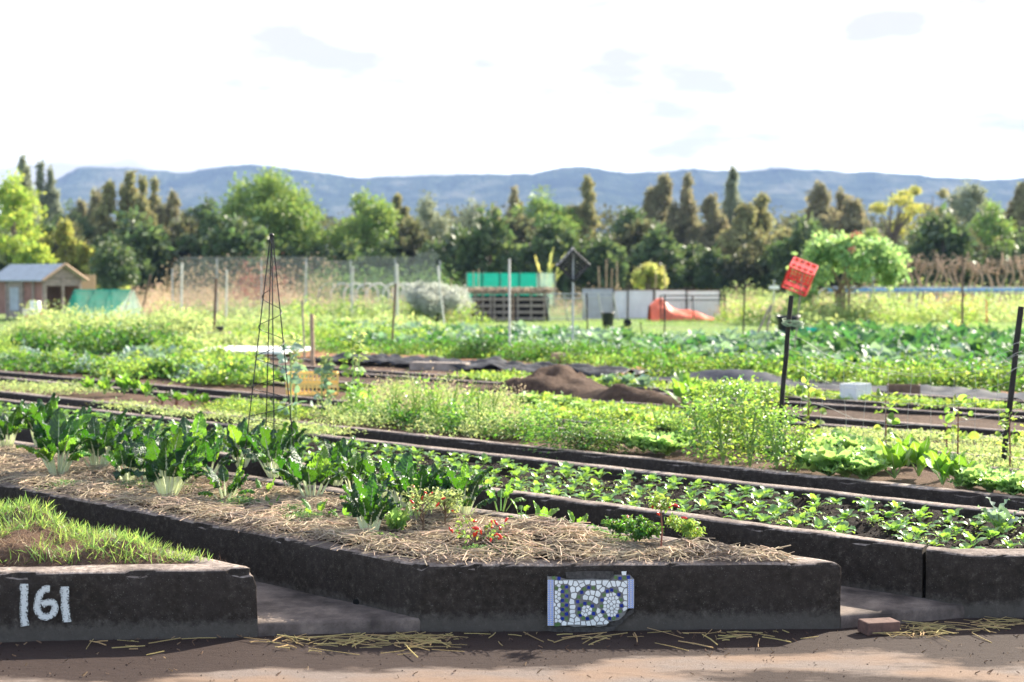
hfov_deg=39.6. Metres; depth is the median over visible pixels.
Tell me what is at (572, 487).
seedling
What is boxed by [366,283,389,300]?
tunnel hoop
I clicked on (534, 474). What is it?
seedling
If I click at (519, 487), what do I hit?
seedling
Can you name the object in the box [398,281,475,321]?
silver bush
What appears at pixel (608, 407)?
lettuce
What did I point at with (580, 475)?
seedling
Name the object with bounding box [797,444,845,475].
lettuce
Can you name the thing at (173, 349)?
cabbage plant
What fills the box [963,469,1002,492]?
lettuce
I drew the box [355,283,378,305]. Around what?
tunnel hoop
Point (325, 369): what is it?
flowering brassica
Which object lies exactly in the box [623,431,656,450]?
lettuce
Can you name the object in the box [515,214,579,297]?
tree
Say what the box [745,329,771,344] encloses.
cabbage plant
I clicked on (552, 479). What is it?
seedling
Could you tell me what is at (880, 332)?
kale plant
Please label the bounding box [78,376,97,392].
broad leaf greens
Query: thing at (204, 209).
broadleaf tree
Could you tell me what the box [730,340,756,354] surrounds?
cabbage plant
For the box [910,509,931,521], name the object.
seedling
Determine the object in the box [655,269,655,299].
stake
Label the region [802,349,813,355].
cabbage plant
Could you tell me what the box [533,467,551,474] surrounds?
seedling
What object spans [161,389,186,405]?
beet plant
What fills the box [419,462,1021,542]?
soil sprouts
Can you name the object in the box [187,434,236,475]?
swiss chard
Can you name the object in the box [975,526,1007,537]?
seedling
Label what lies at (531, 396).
lettuce
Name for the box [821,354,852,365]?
cabbage plant
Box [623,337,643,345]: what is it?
cabbage plant
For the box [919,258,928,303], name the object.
dead vine
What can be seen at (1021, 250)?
shrub
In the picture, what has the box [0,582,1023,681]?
road
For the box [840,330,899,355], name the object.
kale plant
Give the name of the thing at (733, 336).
cabbage plant
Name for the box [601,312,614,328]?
bucket
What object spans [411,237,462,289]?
shrub
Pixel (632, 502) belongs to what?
seedling
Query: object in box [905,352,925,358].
cabbage plant
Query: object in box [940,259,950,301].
dead vine
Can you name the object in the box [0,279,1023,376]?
ground
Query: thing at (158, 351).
cabbage plant
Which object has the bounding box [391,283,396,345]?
stake
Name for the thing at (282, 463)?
swiss chard
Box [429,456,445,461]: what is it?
seedling
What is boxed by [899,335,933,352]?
kale plant
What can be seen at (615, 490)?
seedling
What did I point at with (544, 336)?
cabbage plant
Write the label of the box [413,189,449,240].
broadleaf tree
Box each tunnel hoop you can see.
[330,283,353,300]
[343,283,364,301]
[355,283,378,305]
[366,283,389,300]
[382,283,404,302]
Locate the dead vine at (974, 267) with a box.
[968,260,984,300]
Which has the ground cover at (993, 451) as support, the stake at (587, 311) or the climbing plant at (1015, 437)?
the climbing plant at (1015, 437)
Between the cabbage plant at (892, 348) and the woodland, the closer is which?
the cabbage plant at (892, 348)
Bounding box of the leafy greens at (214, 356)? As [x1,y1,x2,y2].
[0,334,283,386]
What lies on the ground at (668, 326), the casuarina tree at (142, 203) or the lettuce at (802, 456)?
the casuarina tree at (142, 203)
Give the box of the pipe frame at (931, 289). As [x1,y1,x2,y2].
[818,287,1023,306]
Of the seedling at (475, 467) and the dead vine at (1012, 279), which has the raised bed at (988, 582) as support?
the seedling at (475, 467)
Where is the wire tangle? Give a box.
[997,342,1023,377]
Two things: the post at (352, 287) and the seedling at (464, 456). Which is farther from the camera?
the post at (352, 287)
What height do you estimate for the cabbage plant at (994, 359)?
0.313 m
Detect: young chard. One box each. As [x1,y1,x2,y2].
[249,476,283,495]
[265,495,279,506]
[301,499,335,515]
[331,507,356,519]
[486,478,525,511]
[507,498,529,519]
[518,500,564,519]
[567,510,596,527]
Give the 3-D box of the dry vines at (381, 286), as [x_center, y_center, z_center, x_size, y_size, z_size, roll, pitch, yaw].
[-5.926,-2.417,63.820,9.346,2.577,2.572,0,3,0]
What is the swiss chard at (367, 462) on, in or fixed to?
on the raised bed at (542, 594)
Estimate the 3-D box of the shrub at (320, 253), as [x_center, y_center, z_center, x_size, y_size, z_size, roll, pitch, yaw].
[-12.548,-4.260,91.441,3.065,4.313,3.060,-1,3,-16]
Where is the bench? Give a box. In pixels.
[194,332,230,340]
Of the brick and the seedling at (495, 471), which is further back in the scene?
the seedling at (495, 471)
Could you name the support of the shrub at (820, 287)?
on the ground at (668, 326)
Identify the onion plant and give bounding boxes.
[382,376,404,407]
[408,382,423,417]
[420,380,441,420]
[446,383,461,413]
[458,376,482,408]
[470,384,488,424]
[478,386,500,411]
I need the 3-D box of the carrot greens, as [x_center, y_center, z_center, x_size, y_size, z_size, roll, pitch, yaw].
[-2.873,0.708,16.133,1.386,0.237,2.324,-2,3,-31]
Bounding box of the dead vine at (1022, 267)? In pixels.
[1014,257,1023,302]
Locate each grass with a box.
[0,492,212,565]
[0,502,196,562]
[293,316,1023,338]
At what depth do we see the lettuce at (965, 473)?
10.25 m
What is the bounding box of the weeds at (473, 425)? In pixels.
[301,370,555,438]
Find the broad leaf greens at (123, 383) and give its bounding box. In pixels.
[115,371,136,394]
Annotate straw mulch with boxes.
[0,443,799,565]
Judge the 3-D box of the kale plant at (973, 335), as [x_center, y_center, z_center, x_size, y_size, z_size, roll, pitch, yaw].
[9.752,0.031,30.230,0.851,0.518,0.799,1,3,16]
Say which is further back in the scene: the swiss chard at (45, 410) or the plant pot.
the plant pot
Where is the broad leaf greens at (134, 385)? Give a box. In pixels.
[126,375,145,393]
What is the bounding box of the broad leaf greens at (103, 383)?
[93,376,115,394]
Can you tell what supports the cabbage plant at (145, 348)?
on the raised bed at (911, 419)
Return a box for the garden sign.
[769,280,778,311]
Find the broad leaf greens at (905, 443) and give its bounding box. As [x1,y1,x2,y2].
[891,432,914,465]
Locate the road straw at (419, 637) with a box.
[86,616,1023,657]
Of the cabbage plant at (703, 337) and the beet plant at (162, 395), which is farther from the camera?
the cabbage plant at (703, 337)
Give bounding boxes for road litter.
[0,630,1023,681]
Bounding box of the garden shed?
[0,263,88,318]
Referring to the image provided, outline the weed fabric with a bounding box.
[315,352,659,377]
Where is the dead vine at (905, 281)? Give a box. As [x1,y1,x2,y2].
[901,259,913,299]
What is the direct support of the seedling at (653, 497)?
on the raised bed at (988, 582)
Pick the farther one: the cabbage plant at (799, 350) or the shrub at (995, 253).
the shrub at (995, 253)
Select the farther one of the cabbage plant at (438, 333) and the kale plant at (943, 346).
the cabbage plant at (438, 333)
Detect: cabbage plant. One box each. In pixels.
[118,345,143,359]
[132,343,151,355]
[146,345,170,357]
[165,344,183,356]
[337,320,355,328]
[350,332,376,337]
[360,319,373,326]
[361,323,376,330]
[372,331,390,342]
[393,333,410,343]
[395,327,419,333]
[399,322,421,327]
[416,324,432,331]
[419,328,451,339]
[424,335,457,346]
[429,325,440,331]
[437,323,460,329]
[437,332,464,341]
[446,326,458,330]
[451,321,469,329]
[452,331,472,338]
[461,323,479,329]
[463,328,472,334]
[471,328,487,334]
[480,327,497,334]
[483,332,515,341]
[486,325,508,330]
[503,327,522,335]
[511,320,531,329]
[519,329,542,338]
[520,326,540,337]
[530,334,553,341]
[532,325,546,335]
[540,327,566,338]
[547,336,569,348]
[552,324,567,330]
[553,332,578,343]
[561,324,583,331]
[562,338,589,350]
[571,329,590,339]
[582,331,607,343]
[588,327,611,338]
[590,330,609,341]
[591,340,620,348]
[599,372,619,384]
[608,325,632,336]
[609,330,644,338]
[611,328,638,338]
[612,333,640,346]
[614,340,636,347]
[616,372,634,385]
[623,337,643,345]
[626,373,657,386]
[633,342,654,350]
[636,332,657,339]
[637,339,664,346]
[641,332,668,342]
[644,346,666,357]
[651,340,688,354]
[664,331,687,340]
[671,335,694,351]
[682,336,709,349]
[682,345,704,355]
[683,351,703,359]
[685,328,704,336]
[686,331,710,336]
[691,332,711,347]
[698,342,719,355]
[703,341,739,360]
[705,346,737,361]
[707,334,726,343]
[709,334,737,344]
[712,326,737,337]
[725,333,748,341]
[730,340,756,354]
[733,346,772,361]
[736,349,770,364]
[739,330,750,341]
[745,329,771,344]
[750,339,768,354]
[756,338,796,357]
[764,330,771,342]
[764,344,790,358]
[765,330,782,343]
[767,346,814,364]
[790,341,829,353]
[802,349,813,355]
[806,350,834,363]
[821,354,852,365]
[829,349,863,358]
[835,352,868,366]
[853,355,891,369]
[860,341,895,362]
[869,344,904,366]
[887,344,905,355]
[891,358,925,368]
[898,343,932,359]
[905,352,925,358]
[930,342,974,358]
[933,350,974,372]
[938,347,979,364]
[971,361,1000,371]
[974,347,1020,363]
[978,356,1002,367]
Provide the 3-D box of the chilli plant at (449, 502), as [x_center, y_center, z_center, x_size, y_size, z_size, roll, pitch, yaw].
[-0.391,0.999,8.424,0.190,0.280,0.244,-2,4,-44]
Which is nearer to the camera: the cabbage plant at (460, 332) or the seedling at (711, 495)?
the seedling at (711, 495)
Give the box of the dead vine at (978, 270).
[969,261,989,299]
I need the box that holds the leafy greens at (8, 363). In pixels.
[0,349,310,386]
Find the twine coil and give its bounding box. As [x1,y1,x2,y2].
[782,318,803,328]
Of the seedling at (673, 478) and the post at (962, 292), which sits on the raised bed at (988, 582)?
the seedling at (673, 478)
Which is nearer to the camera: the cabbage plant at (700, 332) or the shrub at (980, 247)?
the cabbage plant at (700, 332)
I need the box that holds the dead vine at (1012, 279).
[1001,256,1015,304]
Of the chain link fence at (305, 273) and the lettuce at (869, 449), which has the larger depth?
the chain link fence at (305, 273)
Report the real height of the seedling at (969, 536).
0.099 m
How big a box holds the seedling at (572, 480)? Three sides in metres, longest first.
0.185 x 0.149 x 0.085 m
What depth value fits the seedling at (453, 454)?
12.22 m
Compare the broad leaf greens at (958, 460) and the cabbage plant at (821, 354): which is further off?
the cabbage plant at (821, 354)
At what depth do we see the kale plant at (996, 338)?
29.05 m
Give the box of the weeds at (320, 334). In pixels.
[221,316,507,344]
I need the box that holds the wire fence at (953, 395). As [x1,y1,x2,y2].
[788,335,1018,448]
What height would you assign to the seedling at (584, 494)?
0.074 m
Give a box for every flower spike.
[285,331,305,420]
[317,353,337,407]
[349,327,368,389]
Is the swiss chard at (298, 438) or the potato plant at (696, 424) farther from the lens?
the potato plant at (696, 424)
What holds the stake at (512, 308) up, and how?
on the ground at (668, 326)
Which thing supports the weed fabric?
on the raised bed at (382, 368)
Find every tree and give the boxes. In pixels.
[0,166,53,268]
[4,149,39,251]
[11,237,59,263]
[33,215,137,305]
[34,159,63,228]
[48,197,95,243]
[69,187,112,237]
[84,170,177,298]
[88,234,140,288]
[118,174,174,297]
[147,175,161,211]
[148,189,221,298]
[178,192,221,296]
[199,159,331,292]
[324,182,402,296]
[348,192,411,295]
[382,216,440,294]
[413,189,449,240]
[450,192,487,235]
[453,251,492,288]
[490,205,501,220]
[503,185,527,226]
[509,184,586,294]
[536,174,610,299]
[590,203,667,285]
[614,172,673,289]
[653,192,758,299]
[658,171,699,289]
[695,191,861,300]
[718,164,744,225]
[765,223,789,297]
[784,229,915,321]
[790,179,930,297]
[830,186,887,297]
[863,227,895,286]
[868,182,928,246]
[897,225,931,296]
[902,187,960,291]
[943,178,996,295]
[963,198,1023,250]
[976,181,1023,297]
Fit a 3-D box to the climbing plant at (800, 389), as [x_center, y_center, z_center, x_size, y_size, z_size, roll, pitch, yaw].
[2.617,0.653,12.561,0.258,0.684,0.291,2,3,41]
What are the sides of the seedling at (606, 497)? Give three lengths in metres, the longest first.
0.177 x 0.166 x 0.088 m
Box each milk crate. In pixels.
[556,248,589,282]
[781,256,817,295]
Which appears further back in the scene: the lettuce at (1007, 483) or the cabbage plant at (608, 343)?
the cabbage plant at (608, 343)
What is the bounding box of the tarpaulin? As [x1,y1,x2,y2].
[647,298,728,321]
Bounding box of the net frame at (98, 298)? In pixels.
[64,289,143,317]
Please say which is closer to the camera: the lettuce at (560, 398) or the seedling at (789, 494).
the seedling at (789, 494)
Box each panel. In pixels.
[30,301,40,313]
[81,275,95,316]
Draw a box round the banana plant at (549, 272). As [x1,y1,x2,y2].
[535,247,565,307]
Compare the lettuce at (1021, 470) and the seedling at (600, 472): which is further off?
the seedling at (600, 472)
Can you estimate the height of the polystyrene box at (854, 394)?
0.200 m
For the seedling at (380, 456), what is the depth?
12.03 m
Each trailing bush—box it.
[500,407,660,458]
[538,416,659,453]
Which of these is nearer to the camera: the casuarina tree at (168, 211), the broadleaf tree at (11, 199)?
the broadleaf tree at (11, 199)
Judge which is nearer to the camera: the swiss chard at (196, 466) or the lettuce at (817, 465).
the swiss chard at (196, 466)
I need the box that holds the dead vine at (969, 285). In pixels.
[966,261,974,301]
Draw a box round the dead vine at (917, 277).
[909,254,925,304]
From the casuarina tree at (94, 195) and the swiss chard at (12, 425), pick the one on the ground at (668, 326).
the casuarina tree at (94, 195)
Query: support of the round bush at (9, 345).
on the raised bed at (234, 390)
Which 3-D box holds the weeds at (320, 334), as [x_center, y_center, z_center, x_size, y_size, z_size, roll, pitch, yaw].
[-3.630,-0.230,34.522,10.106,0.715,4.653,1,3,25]
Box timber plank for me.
[409,361,469,370]
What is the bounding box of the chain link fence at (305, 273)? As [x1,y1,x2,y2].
[172,249,440,322]
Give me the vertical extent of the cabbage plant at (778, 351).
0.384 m
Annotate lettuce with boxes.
[383,502,412,530]
[517,391,541,403]
[537,400,559,410]
[548,394,575,405]
[567,400,593,410]
[599,405,617,412]
[610,427,639,448]
[621,407,645,418]
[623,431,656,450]
[631,430,670,453]
[638,411,665,422]
[647,432,689,455]
[655,415,681,428]
[664,429,697,449]
[787,436,837,450]
[789,445,820,471]
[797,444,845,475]
[806,431,842,447]
[820,428,857,443]
[820,446,863,477]
[831,433,874,449]
[831,449,891,479]
[854,442,891,458]
[948,465,991,488]
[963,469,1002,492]
[967,461,991,472]
[988,465,1016,475]
[988,472,1023,494]
[1004,468,1023,476]
[1011,480,1023,493]
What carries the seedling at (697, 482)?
on the raised bed at (988, 582)
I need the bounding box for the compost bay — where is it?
[461,286,557,320]
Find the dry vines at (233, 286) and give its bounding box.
[158,252,347,306]
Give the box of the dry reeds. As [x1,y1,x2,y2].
[303,283,1023,321]
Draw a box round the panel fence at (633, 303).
[582,288,720,317]
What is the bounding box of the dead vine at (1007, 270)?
[997,259,1012,300]
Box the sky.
[0,0,1023,212]
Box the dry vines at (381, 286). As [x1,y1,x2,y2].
[296,259,470,310]
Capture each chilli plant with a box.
[397,478,445,529]
[428,487,468,524]
[449,515,509,546]
[601,514,663,541]
[646,491,679,556]
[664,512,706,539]
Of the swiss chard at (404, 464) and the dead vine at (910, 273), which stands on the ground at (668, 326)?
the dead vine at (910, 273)
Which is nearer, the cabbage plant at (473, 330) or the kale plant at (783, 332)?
the kale plant at (783, 332)
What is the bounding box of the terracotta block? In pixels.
[551,352,565,363]
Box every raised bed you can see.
[0,367,1023,466]
[0,376,1023,510]
[0,398,1023,617]
[0,439,840,631]
[0,506,257,641]
[43,353,1023,436]
[83,352,1023,415]
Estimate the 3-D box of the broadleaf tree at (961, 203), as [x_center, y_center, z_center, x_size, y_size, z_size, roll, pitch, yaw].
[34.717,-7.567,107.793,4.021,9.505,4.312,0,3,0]
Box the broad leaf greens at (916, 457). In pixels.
[891,436,937,475]
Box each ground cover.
[372,380,698,432]
[436,367,1023,410]
[783,426,1023,468]
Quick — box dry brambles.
[118,277,1023,316]
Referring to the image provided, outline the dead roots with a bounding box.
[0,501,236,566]
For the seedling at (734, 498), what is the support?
on the raised bed at (988, 582)
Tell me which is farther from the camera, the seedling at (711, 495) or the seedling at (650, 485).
the seedling at (650, 485)
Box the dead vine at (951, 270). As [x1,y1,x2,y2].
[948,259,959,303]
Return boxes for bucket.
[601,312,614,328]
[623,319,631,326]
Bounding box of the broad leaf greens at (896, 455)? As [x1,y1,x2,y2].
[878,438,912,478]
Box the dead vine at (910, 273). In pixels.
[903,253,918,302]
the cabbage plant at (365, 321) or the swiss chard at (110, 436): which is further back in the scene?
the cabbage plant at (365, 321)
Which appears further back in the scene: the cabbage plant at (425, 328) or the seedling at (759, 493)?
the cabbage plant at (425, 328)
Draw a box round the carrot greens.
[179,394,322,419]
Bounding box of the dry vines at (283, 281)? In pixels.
[231,253,294,305]
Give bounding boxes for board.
[184,346,310,353]
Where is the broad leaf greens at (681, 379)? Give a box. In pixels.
[659,371,707,404]
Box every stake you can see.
[225,270,227,319]
[301,300,305,358]
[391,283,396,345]
[508,259,510,349]
[512,292,513,327]
[586,293,587,331]
[616,261,617,289]
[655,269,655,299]
[664,294,665,335]
[742,280,745,333]
[776,295,793,438]
[1001,306,1023,467]
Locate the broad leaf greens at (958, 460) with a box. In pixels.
[931,450,975,479]
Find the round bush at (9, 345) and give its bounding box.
[0,327,28,353]
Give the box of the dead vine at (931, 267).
[919,261,934,303]
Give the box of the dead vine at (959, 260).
[945,253,966,301]
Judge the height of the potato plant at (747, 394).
0.702 m
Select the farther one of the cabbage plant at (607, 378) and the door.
the door
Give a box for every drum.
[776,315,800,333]
[799,327,818,331]
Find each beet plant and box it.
[149,389,170,404]
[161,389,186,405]
[179,389,203,405]
[193,393,220,407]
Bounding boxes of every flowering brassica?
[276,342,307,418]
[310,363,336,408]
[337,335,367,402]
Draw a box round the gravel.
[0,622,1022,681]
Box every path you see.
[255,581,419,635]
[840,586,964,627]
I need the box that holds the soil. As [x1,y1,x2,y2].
[262,347,1022,392]
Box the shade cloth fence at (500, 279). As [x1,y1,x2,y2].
[466,272,555,307]
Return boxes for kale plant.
[773,327,801,337]
[774,327,826,348]
[802,327,835,337]
[805,321,829,329]
[810,317,838,328]
[813,334,834,351]
[817,336,852,354]
[820,329,835,349]
[823,328,851,340]
[826,320,851,329]
[830,326,860,347]
[833,321,865,330]
[836,324,863,333]
[839,321,859,328]
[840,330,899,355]
[855,328,899,346]
[857,319,885,332]
[859,323,887,331]
[879,320,914,328]
[883,326,899,343]
[885,324,923,332]
[894,326,943,346]
[896,340,932,353]
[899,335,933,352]
[914,321,943,334]
[914,325,930,335]
[919,336,968,353]
[922,328,947,336]
[923,332,931,342]
[923,339,956,353]
[924,334,954,357]
[928,331,967,343]
[937,319,973,338]
[940,328,960,337]
[947,335,1004,359]
[953,331,968,343]
[957,331,990,341]
[966,326,998,336]
[970,321,999,332]
[977,497,1023,531]
[980,330,1012,341]
[982,331,1009,342]
[987,337,1012,349]
[990,340,1023,364]
[999,332,1023,360]
[1004,328,1012,338]
[1005,329,1023,337]
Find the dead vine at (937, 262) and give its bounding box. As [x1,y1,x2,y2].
[929,251,945,301]
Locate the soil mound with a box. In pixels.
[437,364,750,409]
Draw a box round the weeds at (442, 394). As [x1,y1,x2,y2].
[365,360,529,418]
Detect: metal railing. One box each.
[545,293,585,320]
[582,293,618,320]
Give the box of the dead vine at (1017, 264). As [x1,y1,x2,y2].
[1011,254,1023,299]
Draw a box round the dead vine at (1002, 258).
[996,251,1004,300]
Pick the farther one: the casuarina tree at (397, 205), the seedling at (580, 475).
the casuarina tree at (397, 205)
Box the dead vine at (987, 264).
[983,259,999,301]
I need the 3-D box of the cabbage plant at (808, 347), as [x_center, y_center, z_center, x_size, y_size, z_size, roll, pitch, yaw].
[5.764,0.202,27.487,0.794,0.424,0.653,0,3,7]
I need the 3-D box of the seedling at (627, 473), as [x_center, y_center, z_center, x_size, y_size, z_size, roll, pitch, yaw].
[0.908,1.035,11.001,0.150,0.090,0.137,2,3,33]
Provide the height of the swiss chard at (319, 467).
0.396 m
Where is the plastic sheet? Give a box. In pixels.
[634,369,1023,399]
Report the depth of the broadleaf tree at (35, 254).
79.41 m
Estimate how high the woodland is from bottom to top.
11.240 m
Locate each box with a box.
[23,309,33,315]
[840,382,870,400]
[887,384,919,393]
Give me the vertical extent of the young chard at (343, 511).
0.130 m
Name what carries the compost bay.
on the ground at (668, 326)
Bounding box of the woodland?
[0,202,1018,294]
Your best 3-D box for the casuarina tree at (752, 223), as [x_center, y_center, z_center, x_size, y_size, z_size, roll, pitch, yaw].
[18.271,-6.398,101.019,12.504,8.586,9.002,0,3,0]
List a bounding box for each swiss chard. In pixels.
[0,399,31,450]
[10,392,59,444]
[16,402,99,476]
[52,406,97,453]
[55,412,135,471]
[99,408,143,455]
[103,436,146,481]
[110,416,172,460]
[122,440,146,483]
[130,425,204,500]
[156,410,233,454]
[180,449,210,483]
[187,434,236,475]
[198,457,254,499]
[215,417,264,467]
[241,422,305,477]
[264,445,315,488]
[267,420,307,453]
[275,444,350,496]
[305,437,364,485]
[331,452,380,495]
[339,473,399,534]
[351,450,395,497]
[370,451,433,506]
[386,465,452,514]
[418,464,456,508]
[427,462,496,517]
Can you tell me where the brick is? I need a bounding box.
[858,617,899,635]
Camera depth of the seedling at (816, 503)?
9.57 m
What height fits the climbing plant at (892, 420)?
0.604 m
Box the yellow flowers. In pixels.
[919,291,990,331]
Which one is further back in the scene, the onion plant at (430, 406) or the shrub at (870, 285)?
the shrub at (870, 285)
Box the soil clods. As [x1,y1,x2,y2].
[156,434,1023,548]
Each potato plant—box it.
[661,413,691,449]
[675,393,726,460]
[682,380,737,441]
[693,389,753,464]
[705,374,769,442]
[723,400,778,467]
[742,377,788,448]
[747,403,805,471]
[780,421,815,471]
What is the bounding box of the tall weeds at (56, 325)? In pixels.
[0,297,334,354]
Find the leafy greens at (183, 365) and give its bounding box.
[0,338,306,380]
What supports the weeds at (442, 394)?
on the raised bed at (909, 483)
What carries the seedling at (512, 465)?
on the raised bed at (988, 582)
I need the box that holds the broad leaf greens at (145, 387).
[137,379,156,396]
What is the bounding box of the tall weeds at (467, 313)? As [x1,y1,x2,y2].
[268,286,1023,325]
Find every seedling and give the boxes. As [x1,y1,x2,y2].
[91,411,102,417]
[99,411,114,417]
[140,417,155,423]
[213,423,222,430]
[300,442,313,451]
[301,436,310,444]
[302,453,310,462]
[306,450,315,456]
[311,438,322,444]
[340,436,359,444]
[355,442,367,449]
[369,442,383,449]
[373,455,389,458]
[377,448,397,454]
[379,443,391,449]
[388,454,401,462]
[389,444,408,452]
[404,446,426,455]
[413,455,423,460]
[423,451,439,456]
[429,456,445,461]
[434,461,446,468]
[440,458,457,465]
[441,452,459,457]
[451,460,462,469]
[455,453,474,462]
[457,468,475,474]
[470,465,484,470]
[474,469,488,480]
[475,453,490,463]
[482,479,499,486]
[483,466,501,474]
[485,474,501,482]
[498,457,513,465]
[501,463,521,469]
[505,466,528,477]
[509,477,529,484]
[511,483,528,490]
[514,464,533,474]
[525,484,548,493]
[527,471,542,480]
[528,480,546,487]
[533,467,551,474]
[539,462,551,468]
[543,475,561,483]
[545,483,561,489]
[545,488,568,496]
[553,461,576,472]
[554,467,574,477]
[559,483,581,493]
[567,476,585,484]
[569,491,601,499]
[575,471,593,480]
[578,465,593,472]
[583,478,602,487]
[588,468,611,478]
[588,487,604,494]
[596,493,623,503]
[606,483,630,490]
[608,488,627,493]
[614,476,631,484]
[618,468,635,478]
[623,498,642,506]
[626,492,641,499]
[629,485,648,494]
[642,473,661,481]
[644,483,655,488]
[644,491,664,502]
[650,486,670,495]
[658,475,685,485]
[661,482,678,489]
[675,499,690,505]
[675,504,698,512]
[679,488,705,501]
[689,479,708,487]
[694,499,718,509]
[702,492,721,500]
[706,486,728,494]
[712,483,730,490]
[718,493,748,504]
[720,504,735,514]
[723,509,751,520]
[724,490,741,495]
[737,484,754,495]
[737,503,765,516]
[743,487,772,499]
[749,513,775,523]
[753,500,769,508]
[759,485,779,496]
[764,504,787,519]
[773,496,793,505]
[776,500,796,512]
[776,513,806,527]
[781,491,798,499]
[799,513,812,523]
[802,493,819,501]
[802,507,821,515]
[803,498,830,507]
[805,516,828,530]
[823,516,844,526]
[825,497,845,504]
[827,521,855,533]
[836,508,858,518]
[853,497,879,506]
[858,501,881,513]
[865,513,883,523]
[879,520,908,534]
[880,509,902,517]
[884,500,910,511]
[887,514,914,525]
[895,531,923,542]
[904,526,935,538]
[906,522,939,529]
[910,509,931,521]
[913,504,933,514]
[919,537,944,546]
[933,514,955,523]
[936,527,955,542]
[941,508,963,516]
[943,522,965,535]
[950,543,986,548]
[954,531,989,545]
[957,518,987,527]
[972,508,992,521]
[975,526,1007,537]
[983,519,1014,532]
[995,538,1022,548]
[1006,514,1023,526]
[1014,532,1023,542]
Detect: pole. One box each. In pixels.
[572,252,573,339]
[794,261,803,346]
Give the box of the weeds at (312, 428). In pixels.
[0,377,367,437]
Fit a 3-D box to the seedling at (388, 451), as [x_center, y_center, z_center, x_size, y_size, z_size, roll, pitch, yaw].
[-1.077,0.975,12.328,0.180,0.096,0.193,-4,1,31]
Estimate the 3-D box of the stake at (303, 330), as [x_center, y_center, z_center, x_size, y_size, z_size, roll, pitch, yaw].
[-4.052,-0.129,27.637,0.083,1.336,0.044,0,3,0]
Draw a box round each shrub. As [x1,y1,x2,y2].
[0,253,10,270]
[9,213,56,250]
[41,217,91,274]
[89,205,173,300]
[135,241,181,291]
[154,213,199,293]
[173,210,230,295]
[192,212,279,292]
[245,223,298,296]
[276,224,320,295]
[293,242,333,295]
[322,235,372,293]
[358,233,414,299]
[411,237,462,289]
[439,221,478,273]
[450,202,527,287]
[488,211,543,272]
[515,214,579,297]
[543,229,602,301]
[581,231,630,289]
[609,217,662,288]
[627,224,687,299]
[630,261,668,288]
[679,240,710,289]
[693,242,733,291]
[717,241,769,298]
[750,240,790,298]
[766,212,836,288]
[812,281,831,300]
[827,267,875,300]
[864,273,900,297]
[895,243,921,288]
[901,202,983,291]
[936,226,990,294]
[970,240,1020,295]
[1004,233,1023,288]
[1015,240,1023,283]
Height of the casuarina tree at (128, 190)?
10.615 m
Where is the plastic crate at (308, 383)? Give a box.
[286,371,338,395]
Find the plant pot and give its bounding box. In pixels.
[215,326,223,331]
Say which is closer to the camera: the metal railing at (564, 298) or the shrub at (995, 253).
the metal railing at (564, 298)
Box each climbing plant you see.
[792,376,826,434]
[871,388,899,442]
[938,404,950,449]
[944,394,978,452]
[995,408,1023,466]
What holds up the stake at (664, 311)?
on the ground at (668, 326)
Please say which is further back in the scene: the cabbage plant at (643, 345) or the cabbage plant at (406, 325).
the cabbage plant at (406, 325)
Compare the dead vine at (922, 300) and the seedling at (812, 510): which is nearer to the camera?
the seedling at (812, 510)
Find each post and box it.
[141,275,150,312]
[180,263,182,311]
[212,278,217,337]
[310,314,314,365]
[351,266,353,315]
[396,264,398,318]
[437,266,444,323]
[757,305,770,332]
[766,304,771,331]
[871,273,873,304]
[961,257,963,323]
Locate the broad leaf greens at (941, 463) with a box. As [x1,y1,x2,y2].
[922,447,967,484]
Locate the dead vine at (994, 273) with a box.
[982,256,1000,305]
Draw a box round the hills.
[0,164,1023,259]
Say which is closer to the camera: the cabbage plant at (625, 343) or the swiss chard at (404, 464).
the swiss chard at (404, 464)
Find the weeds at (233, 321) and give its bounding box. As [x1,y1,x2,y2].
[115,276,1023,335]
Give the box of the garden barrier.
[659,295,726,321]
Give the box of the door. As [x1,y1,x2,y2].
[7,281,21,317]
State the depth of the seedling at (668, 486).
10.39 m
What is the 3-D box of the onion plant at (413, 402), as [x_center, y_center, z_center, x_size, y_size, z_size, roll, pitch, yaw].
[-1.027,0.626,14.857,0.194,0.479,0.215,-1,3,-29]
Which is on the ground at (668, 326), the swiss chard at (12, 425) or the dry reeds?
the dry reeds
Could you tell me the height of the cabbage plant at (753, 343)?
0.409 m
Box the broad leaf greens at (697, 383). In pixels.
[680,378,711,406]
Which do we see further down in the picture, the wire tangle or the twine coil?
the wire tangle
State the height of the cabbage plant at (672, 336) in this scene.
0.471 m
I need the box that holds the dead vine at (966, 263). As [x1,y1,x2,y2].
[953,252,973,298]
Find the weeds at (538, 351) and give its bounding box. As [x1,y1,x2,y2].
[302,329,1023,392]
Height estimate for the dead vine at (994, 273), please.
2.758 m
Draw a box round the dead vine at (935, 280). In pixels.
[926,258,944,301]
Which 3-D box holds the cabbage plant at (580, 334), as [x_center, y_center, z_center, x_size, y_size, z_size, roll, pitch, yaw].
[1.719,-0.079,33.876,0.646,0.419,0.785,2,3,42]
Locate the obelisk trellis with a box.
[242,233,294,475]

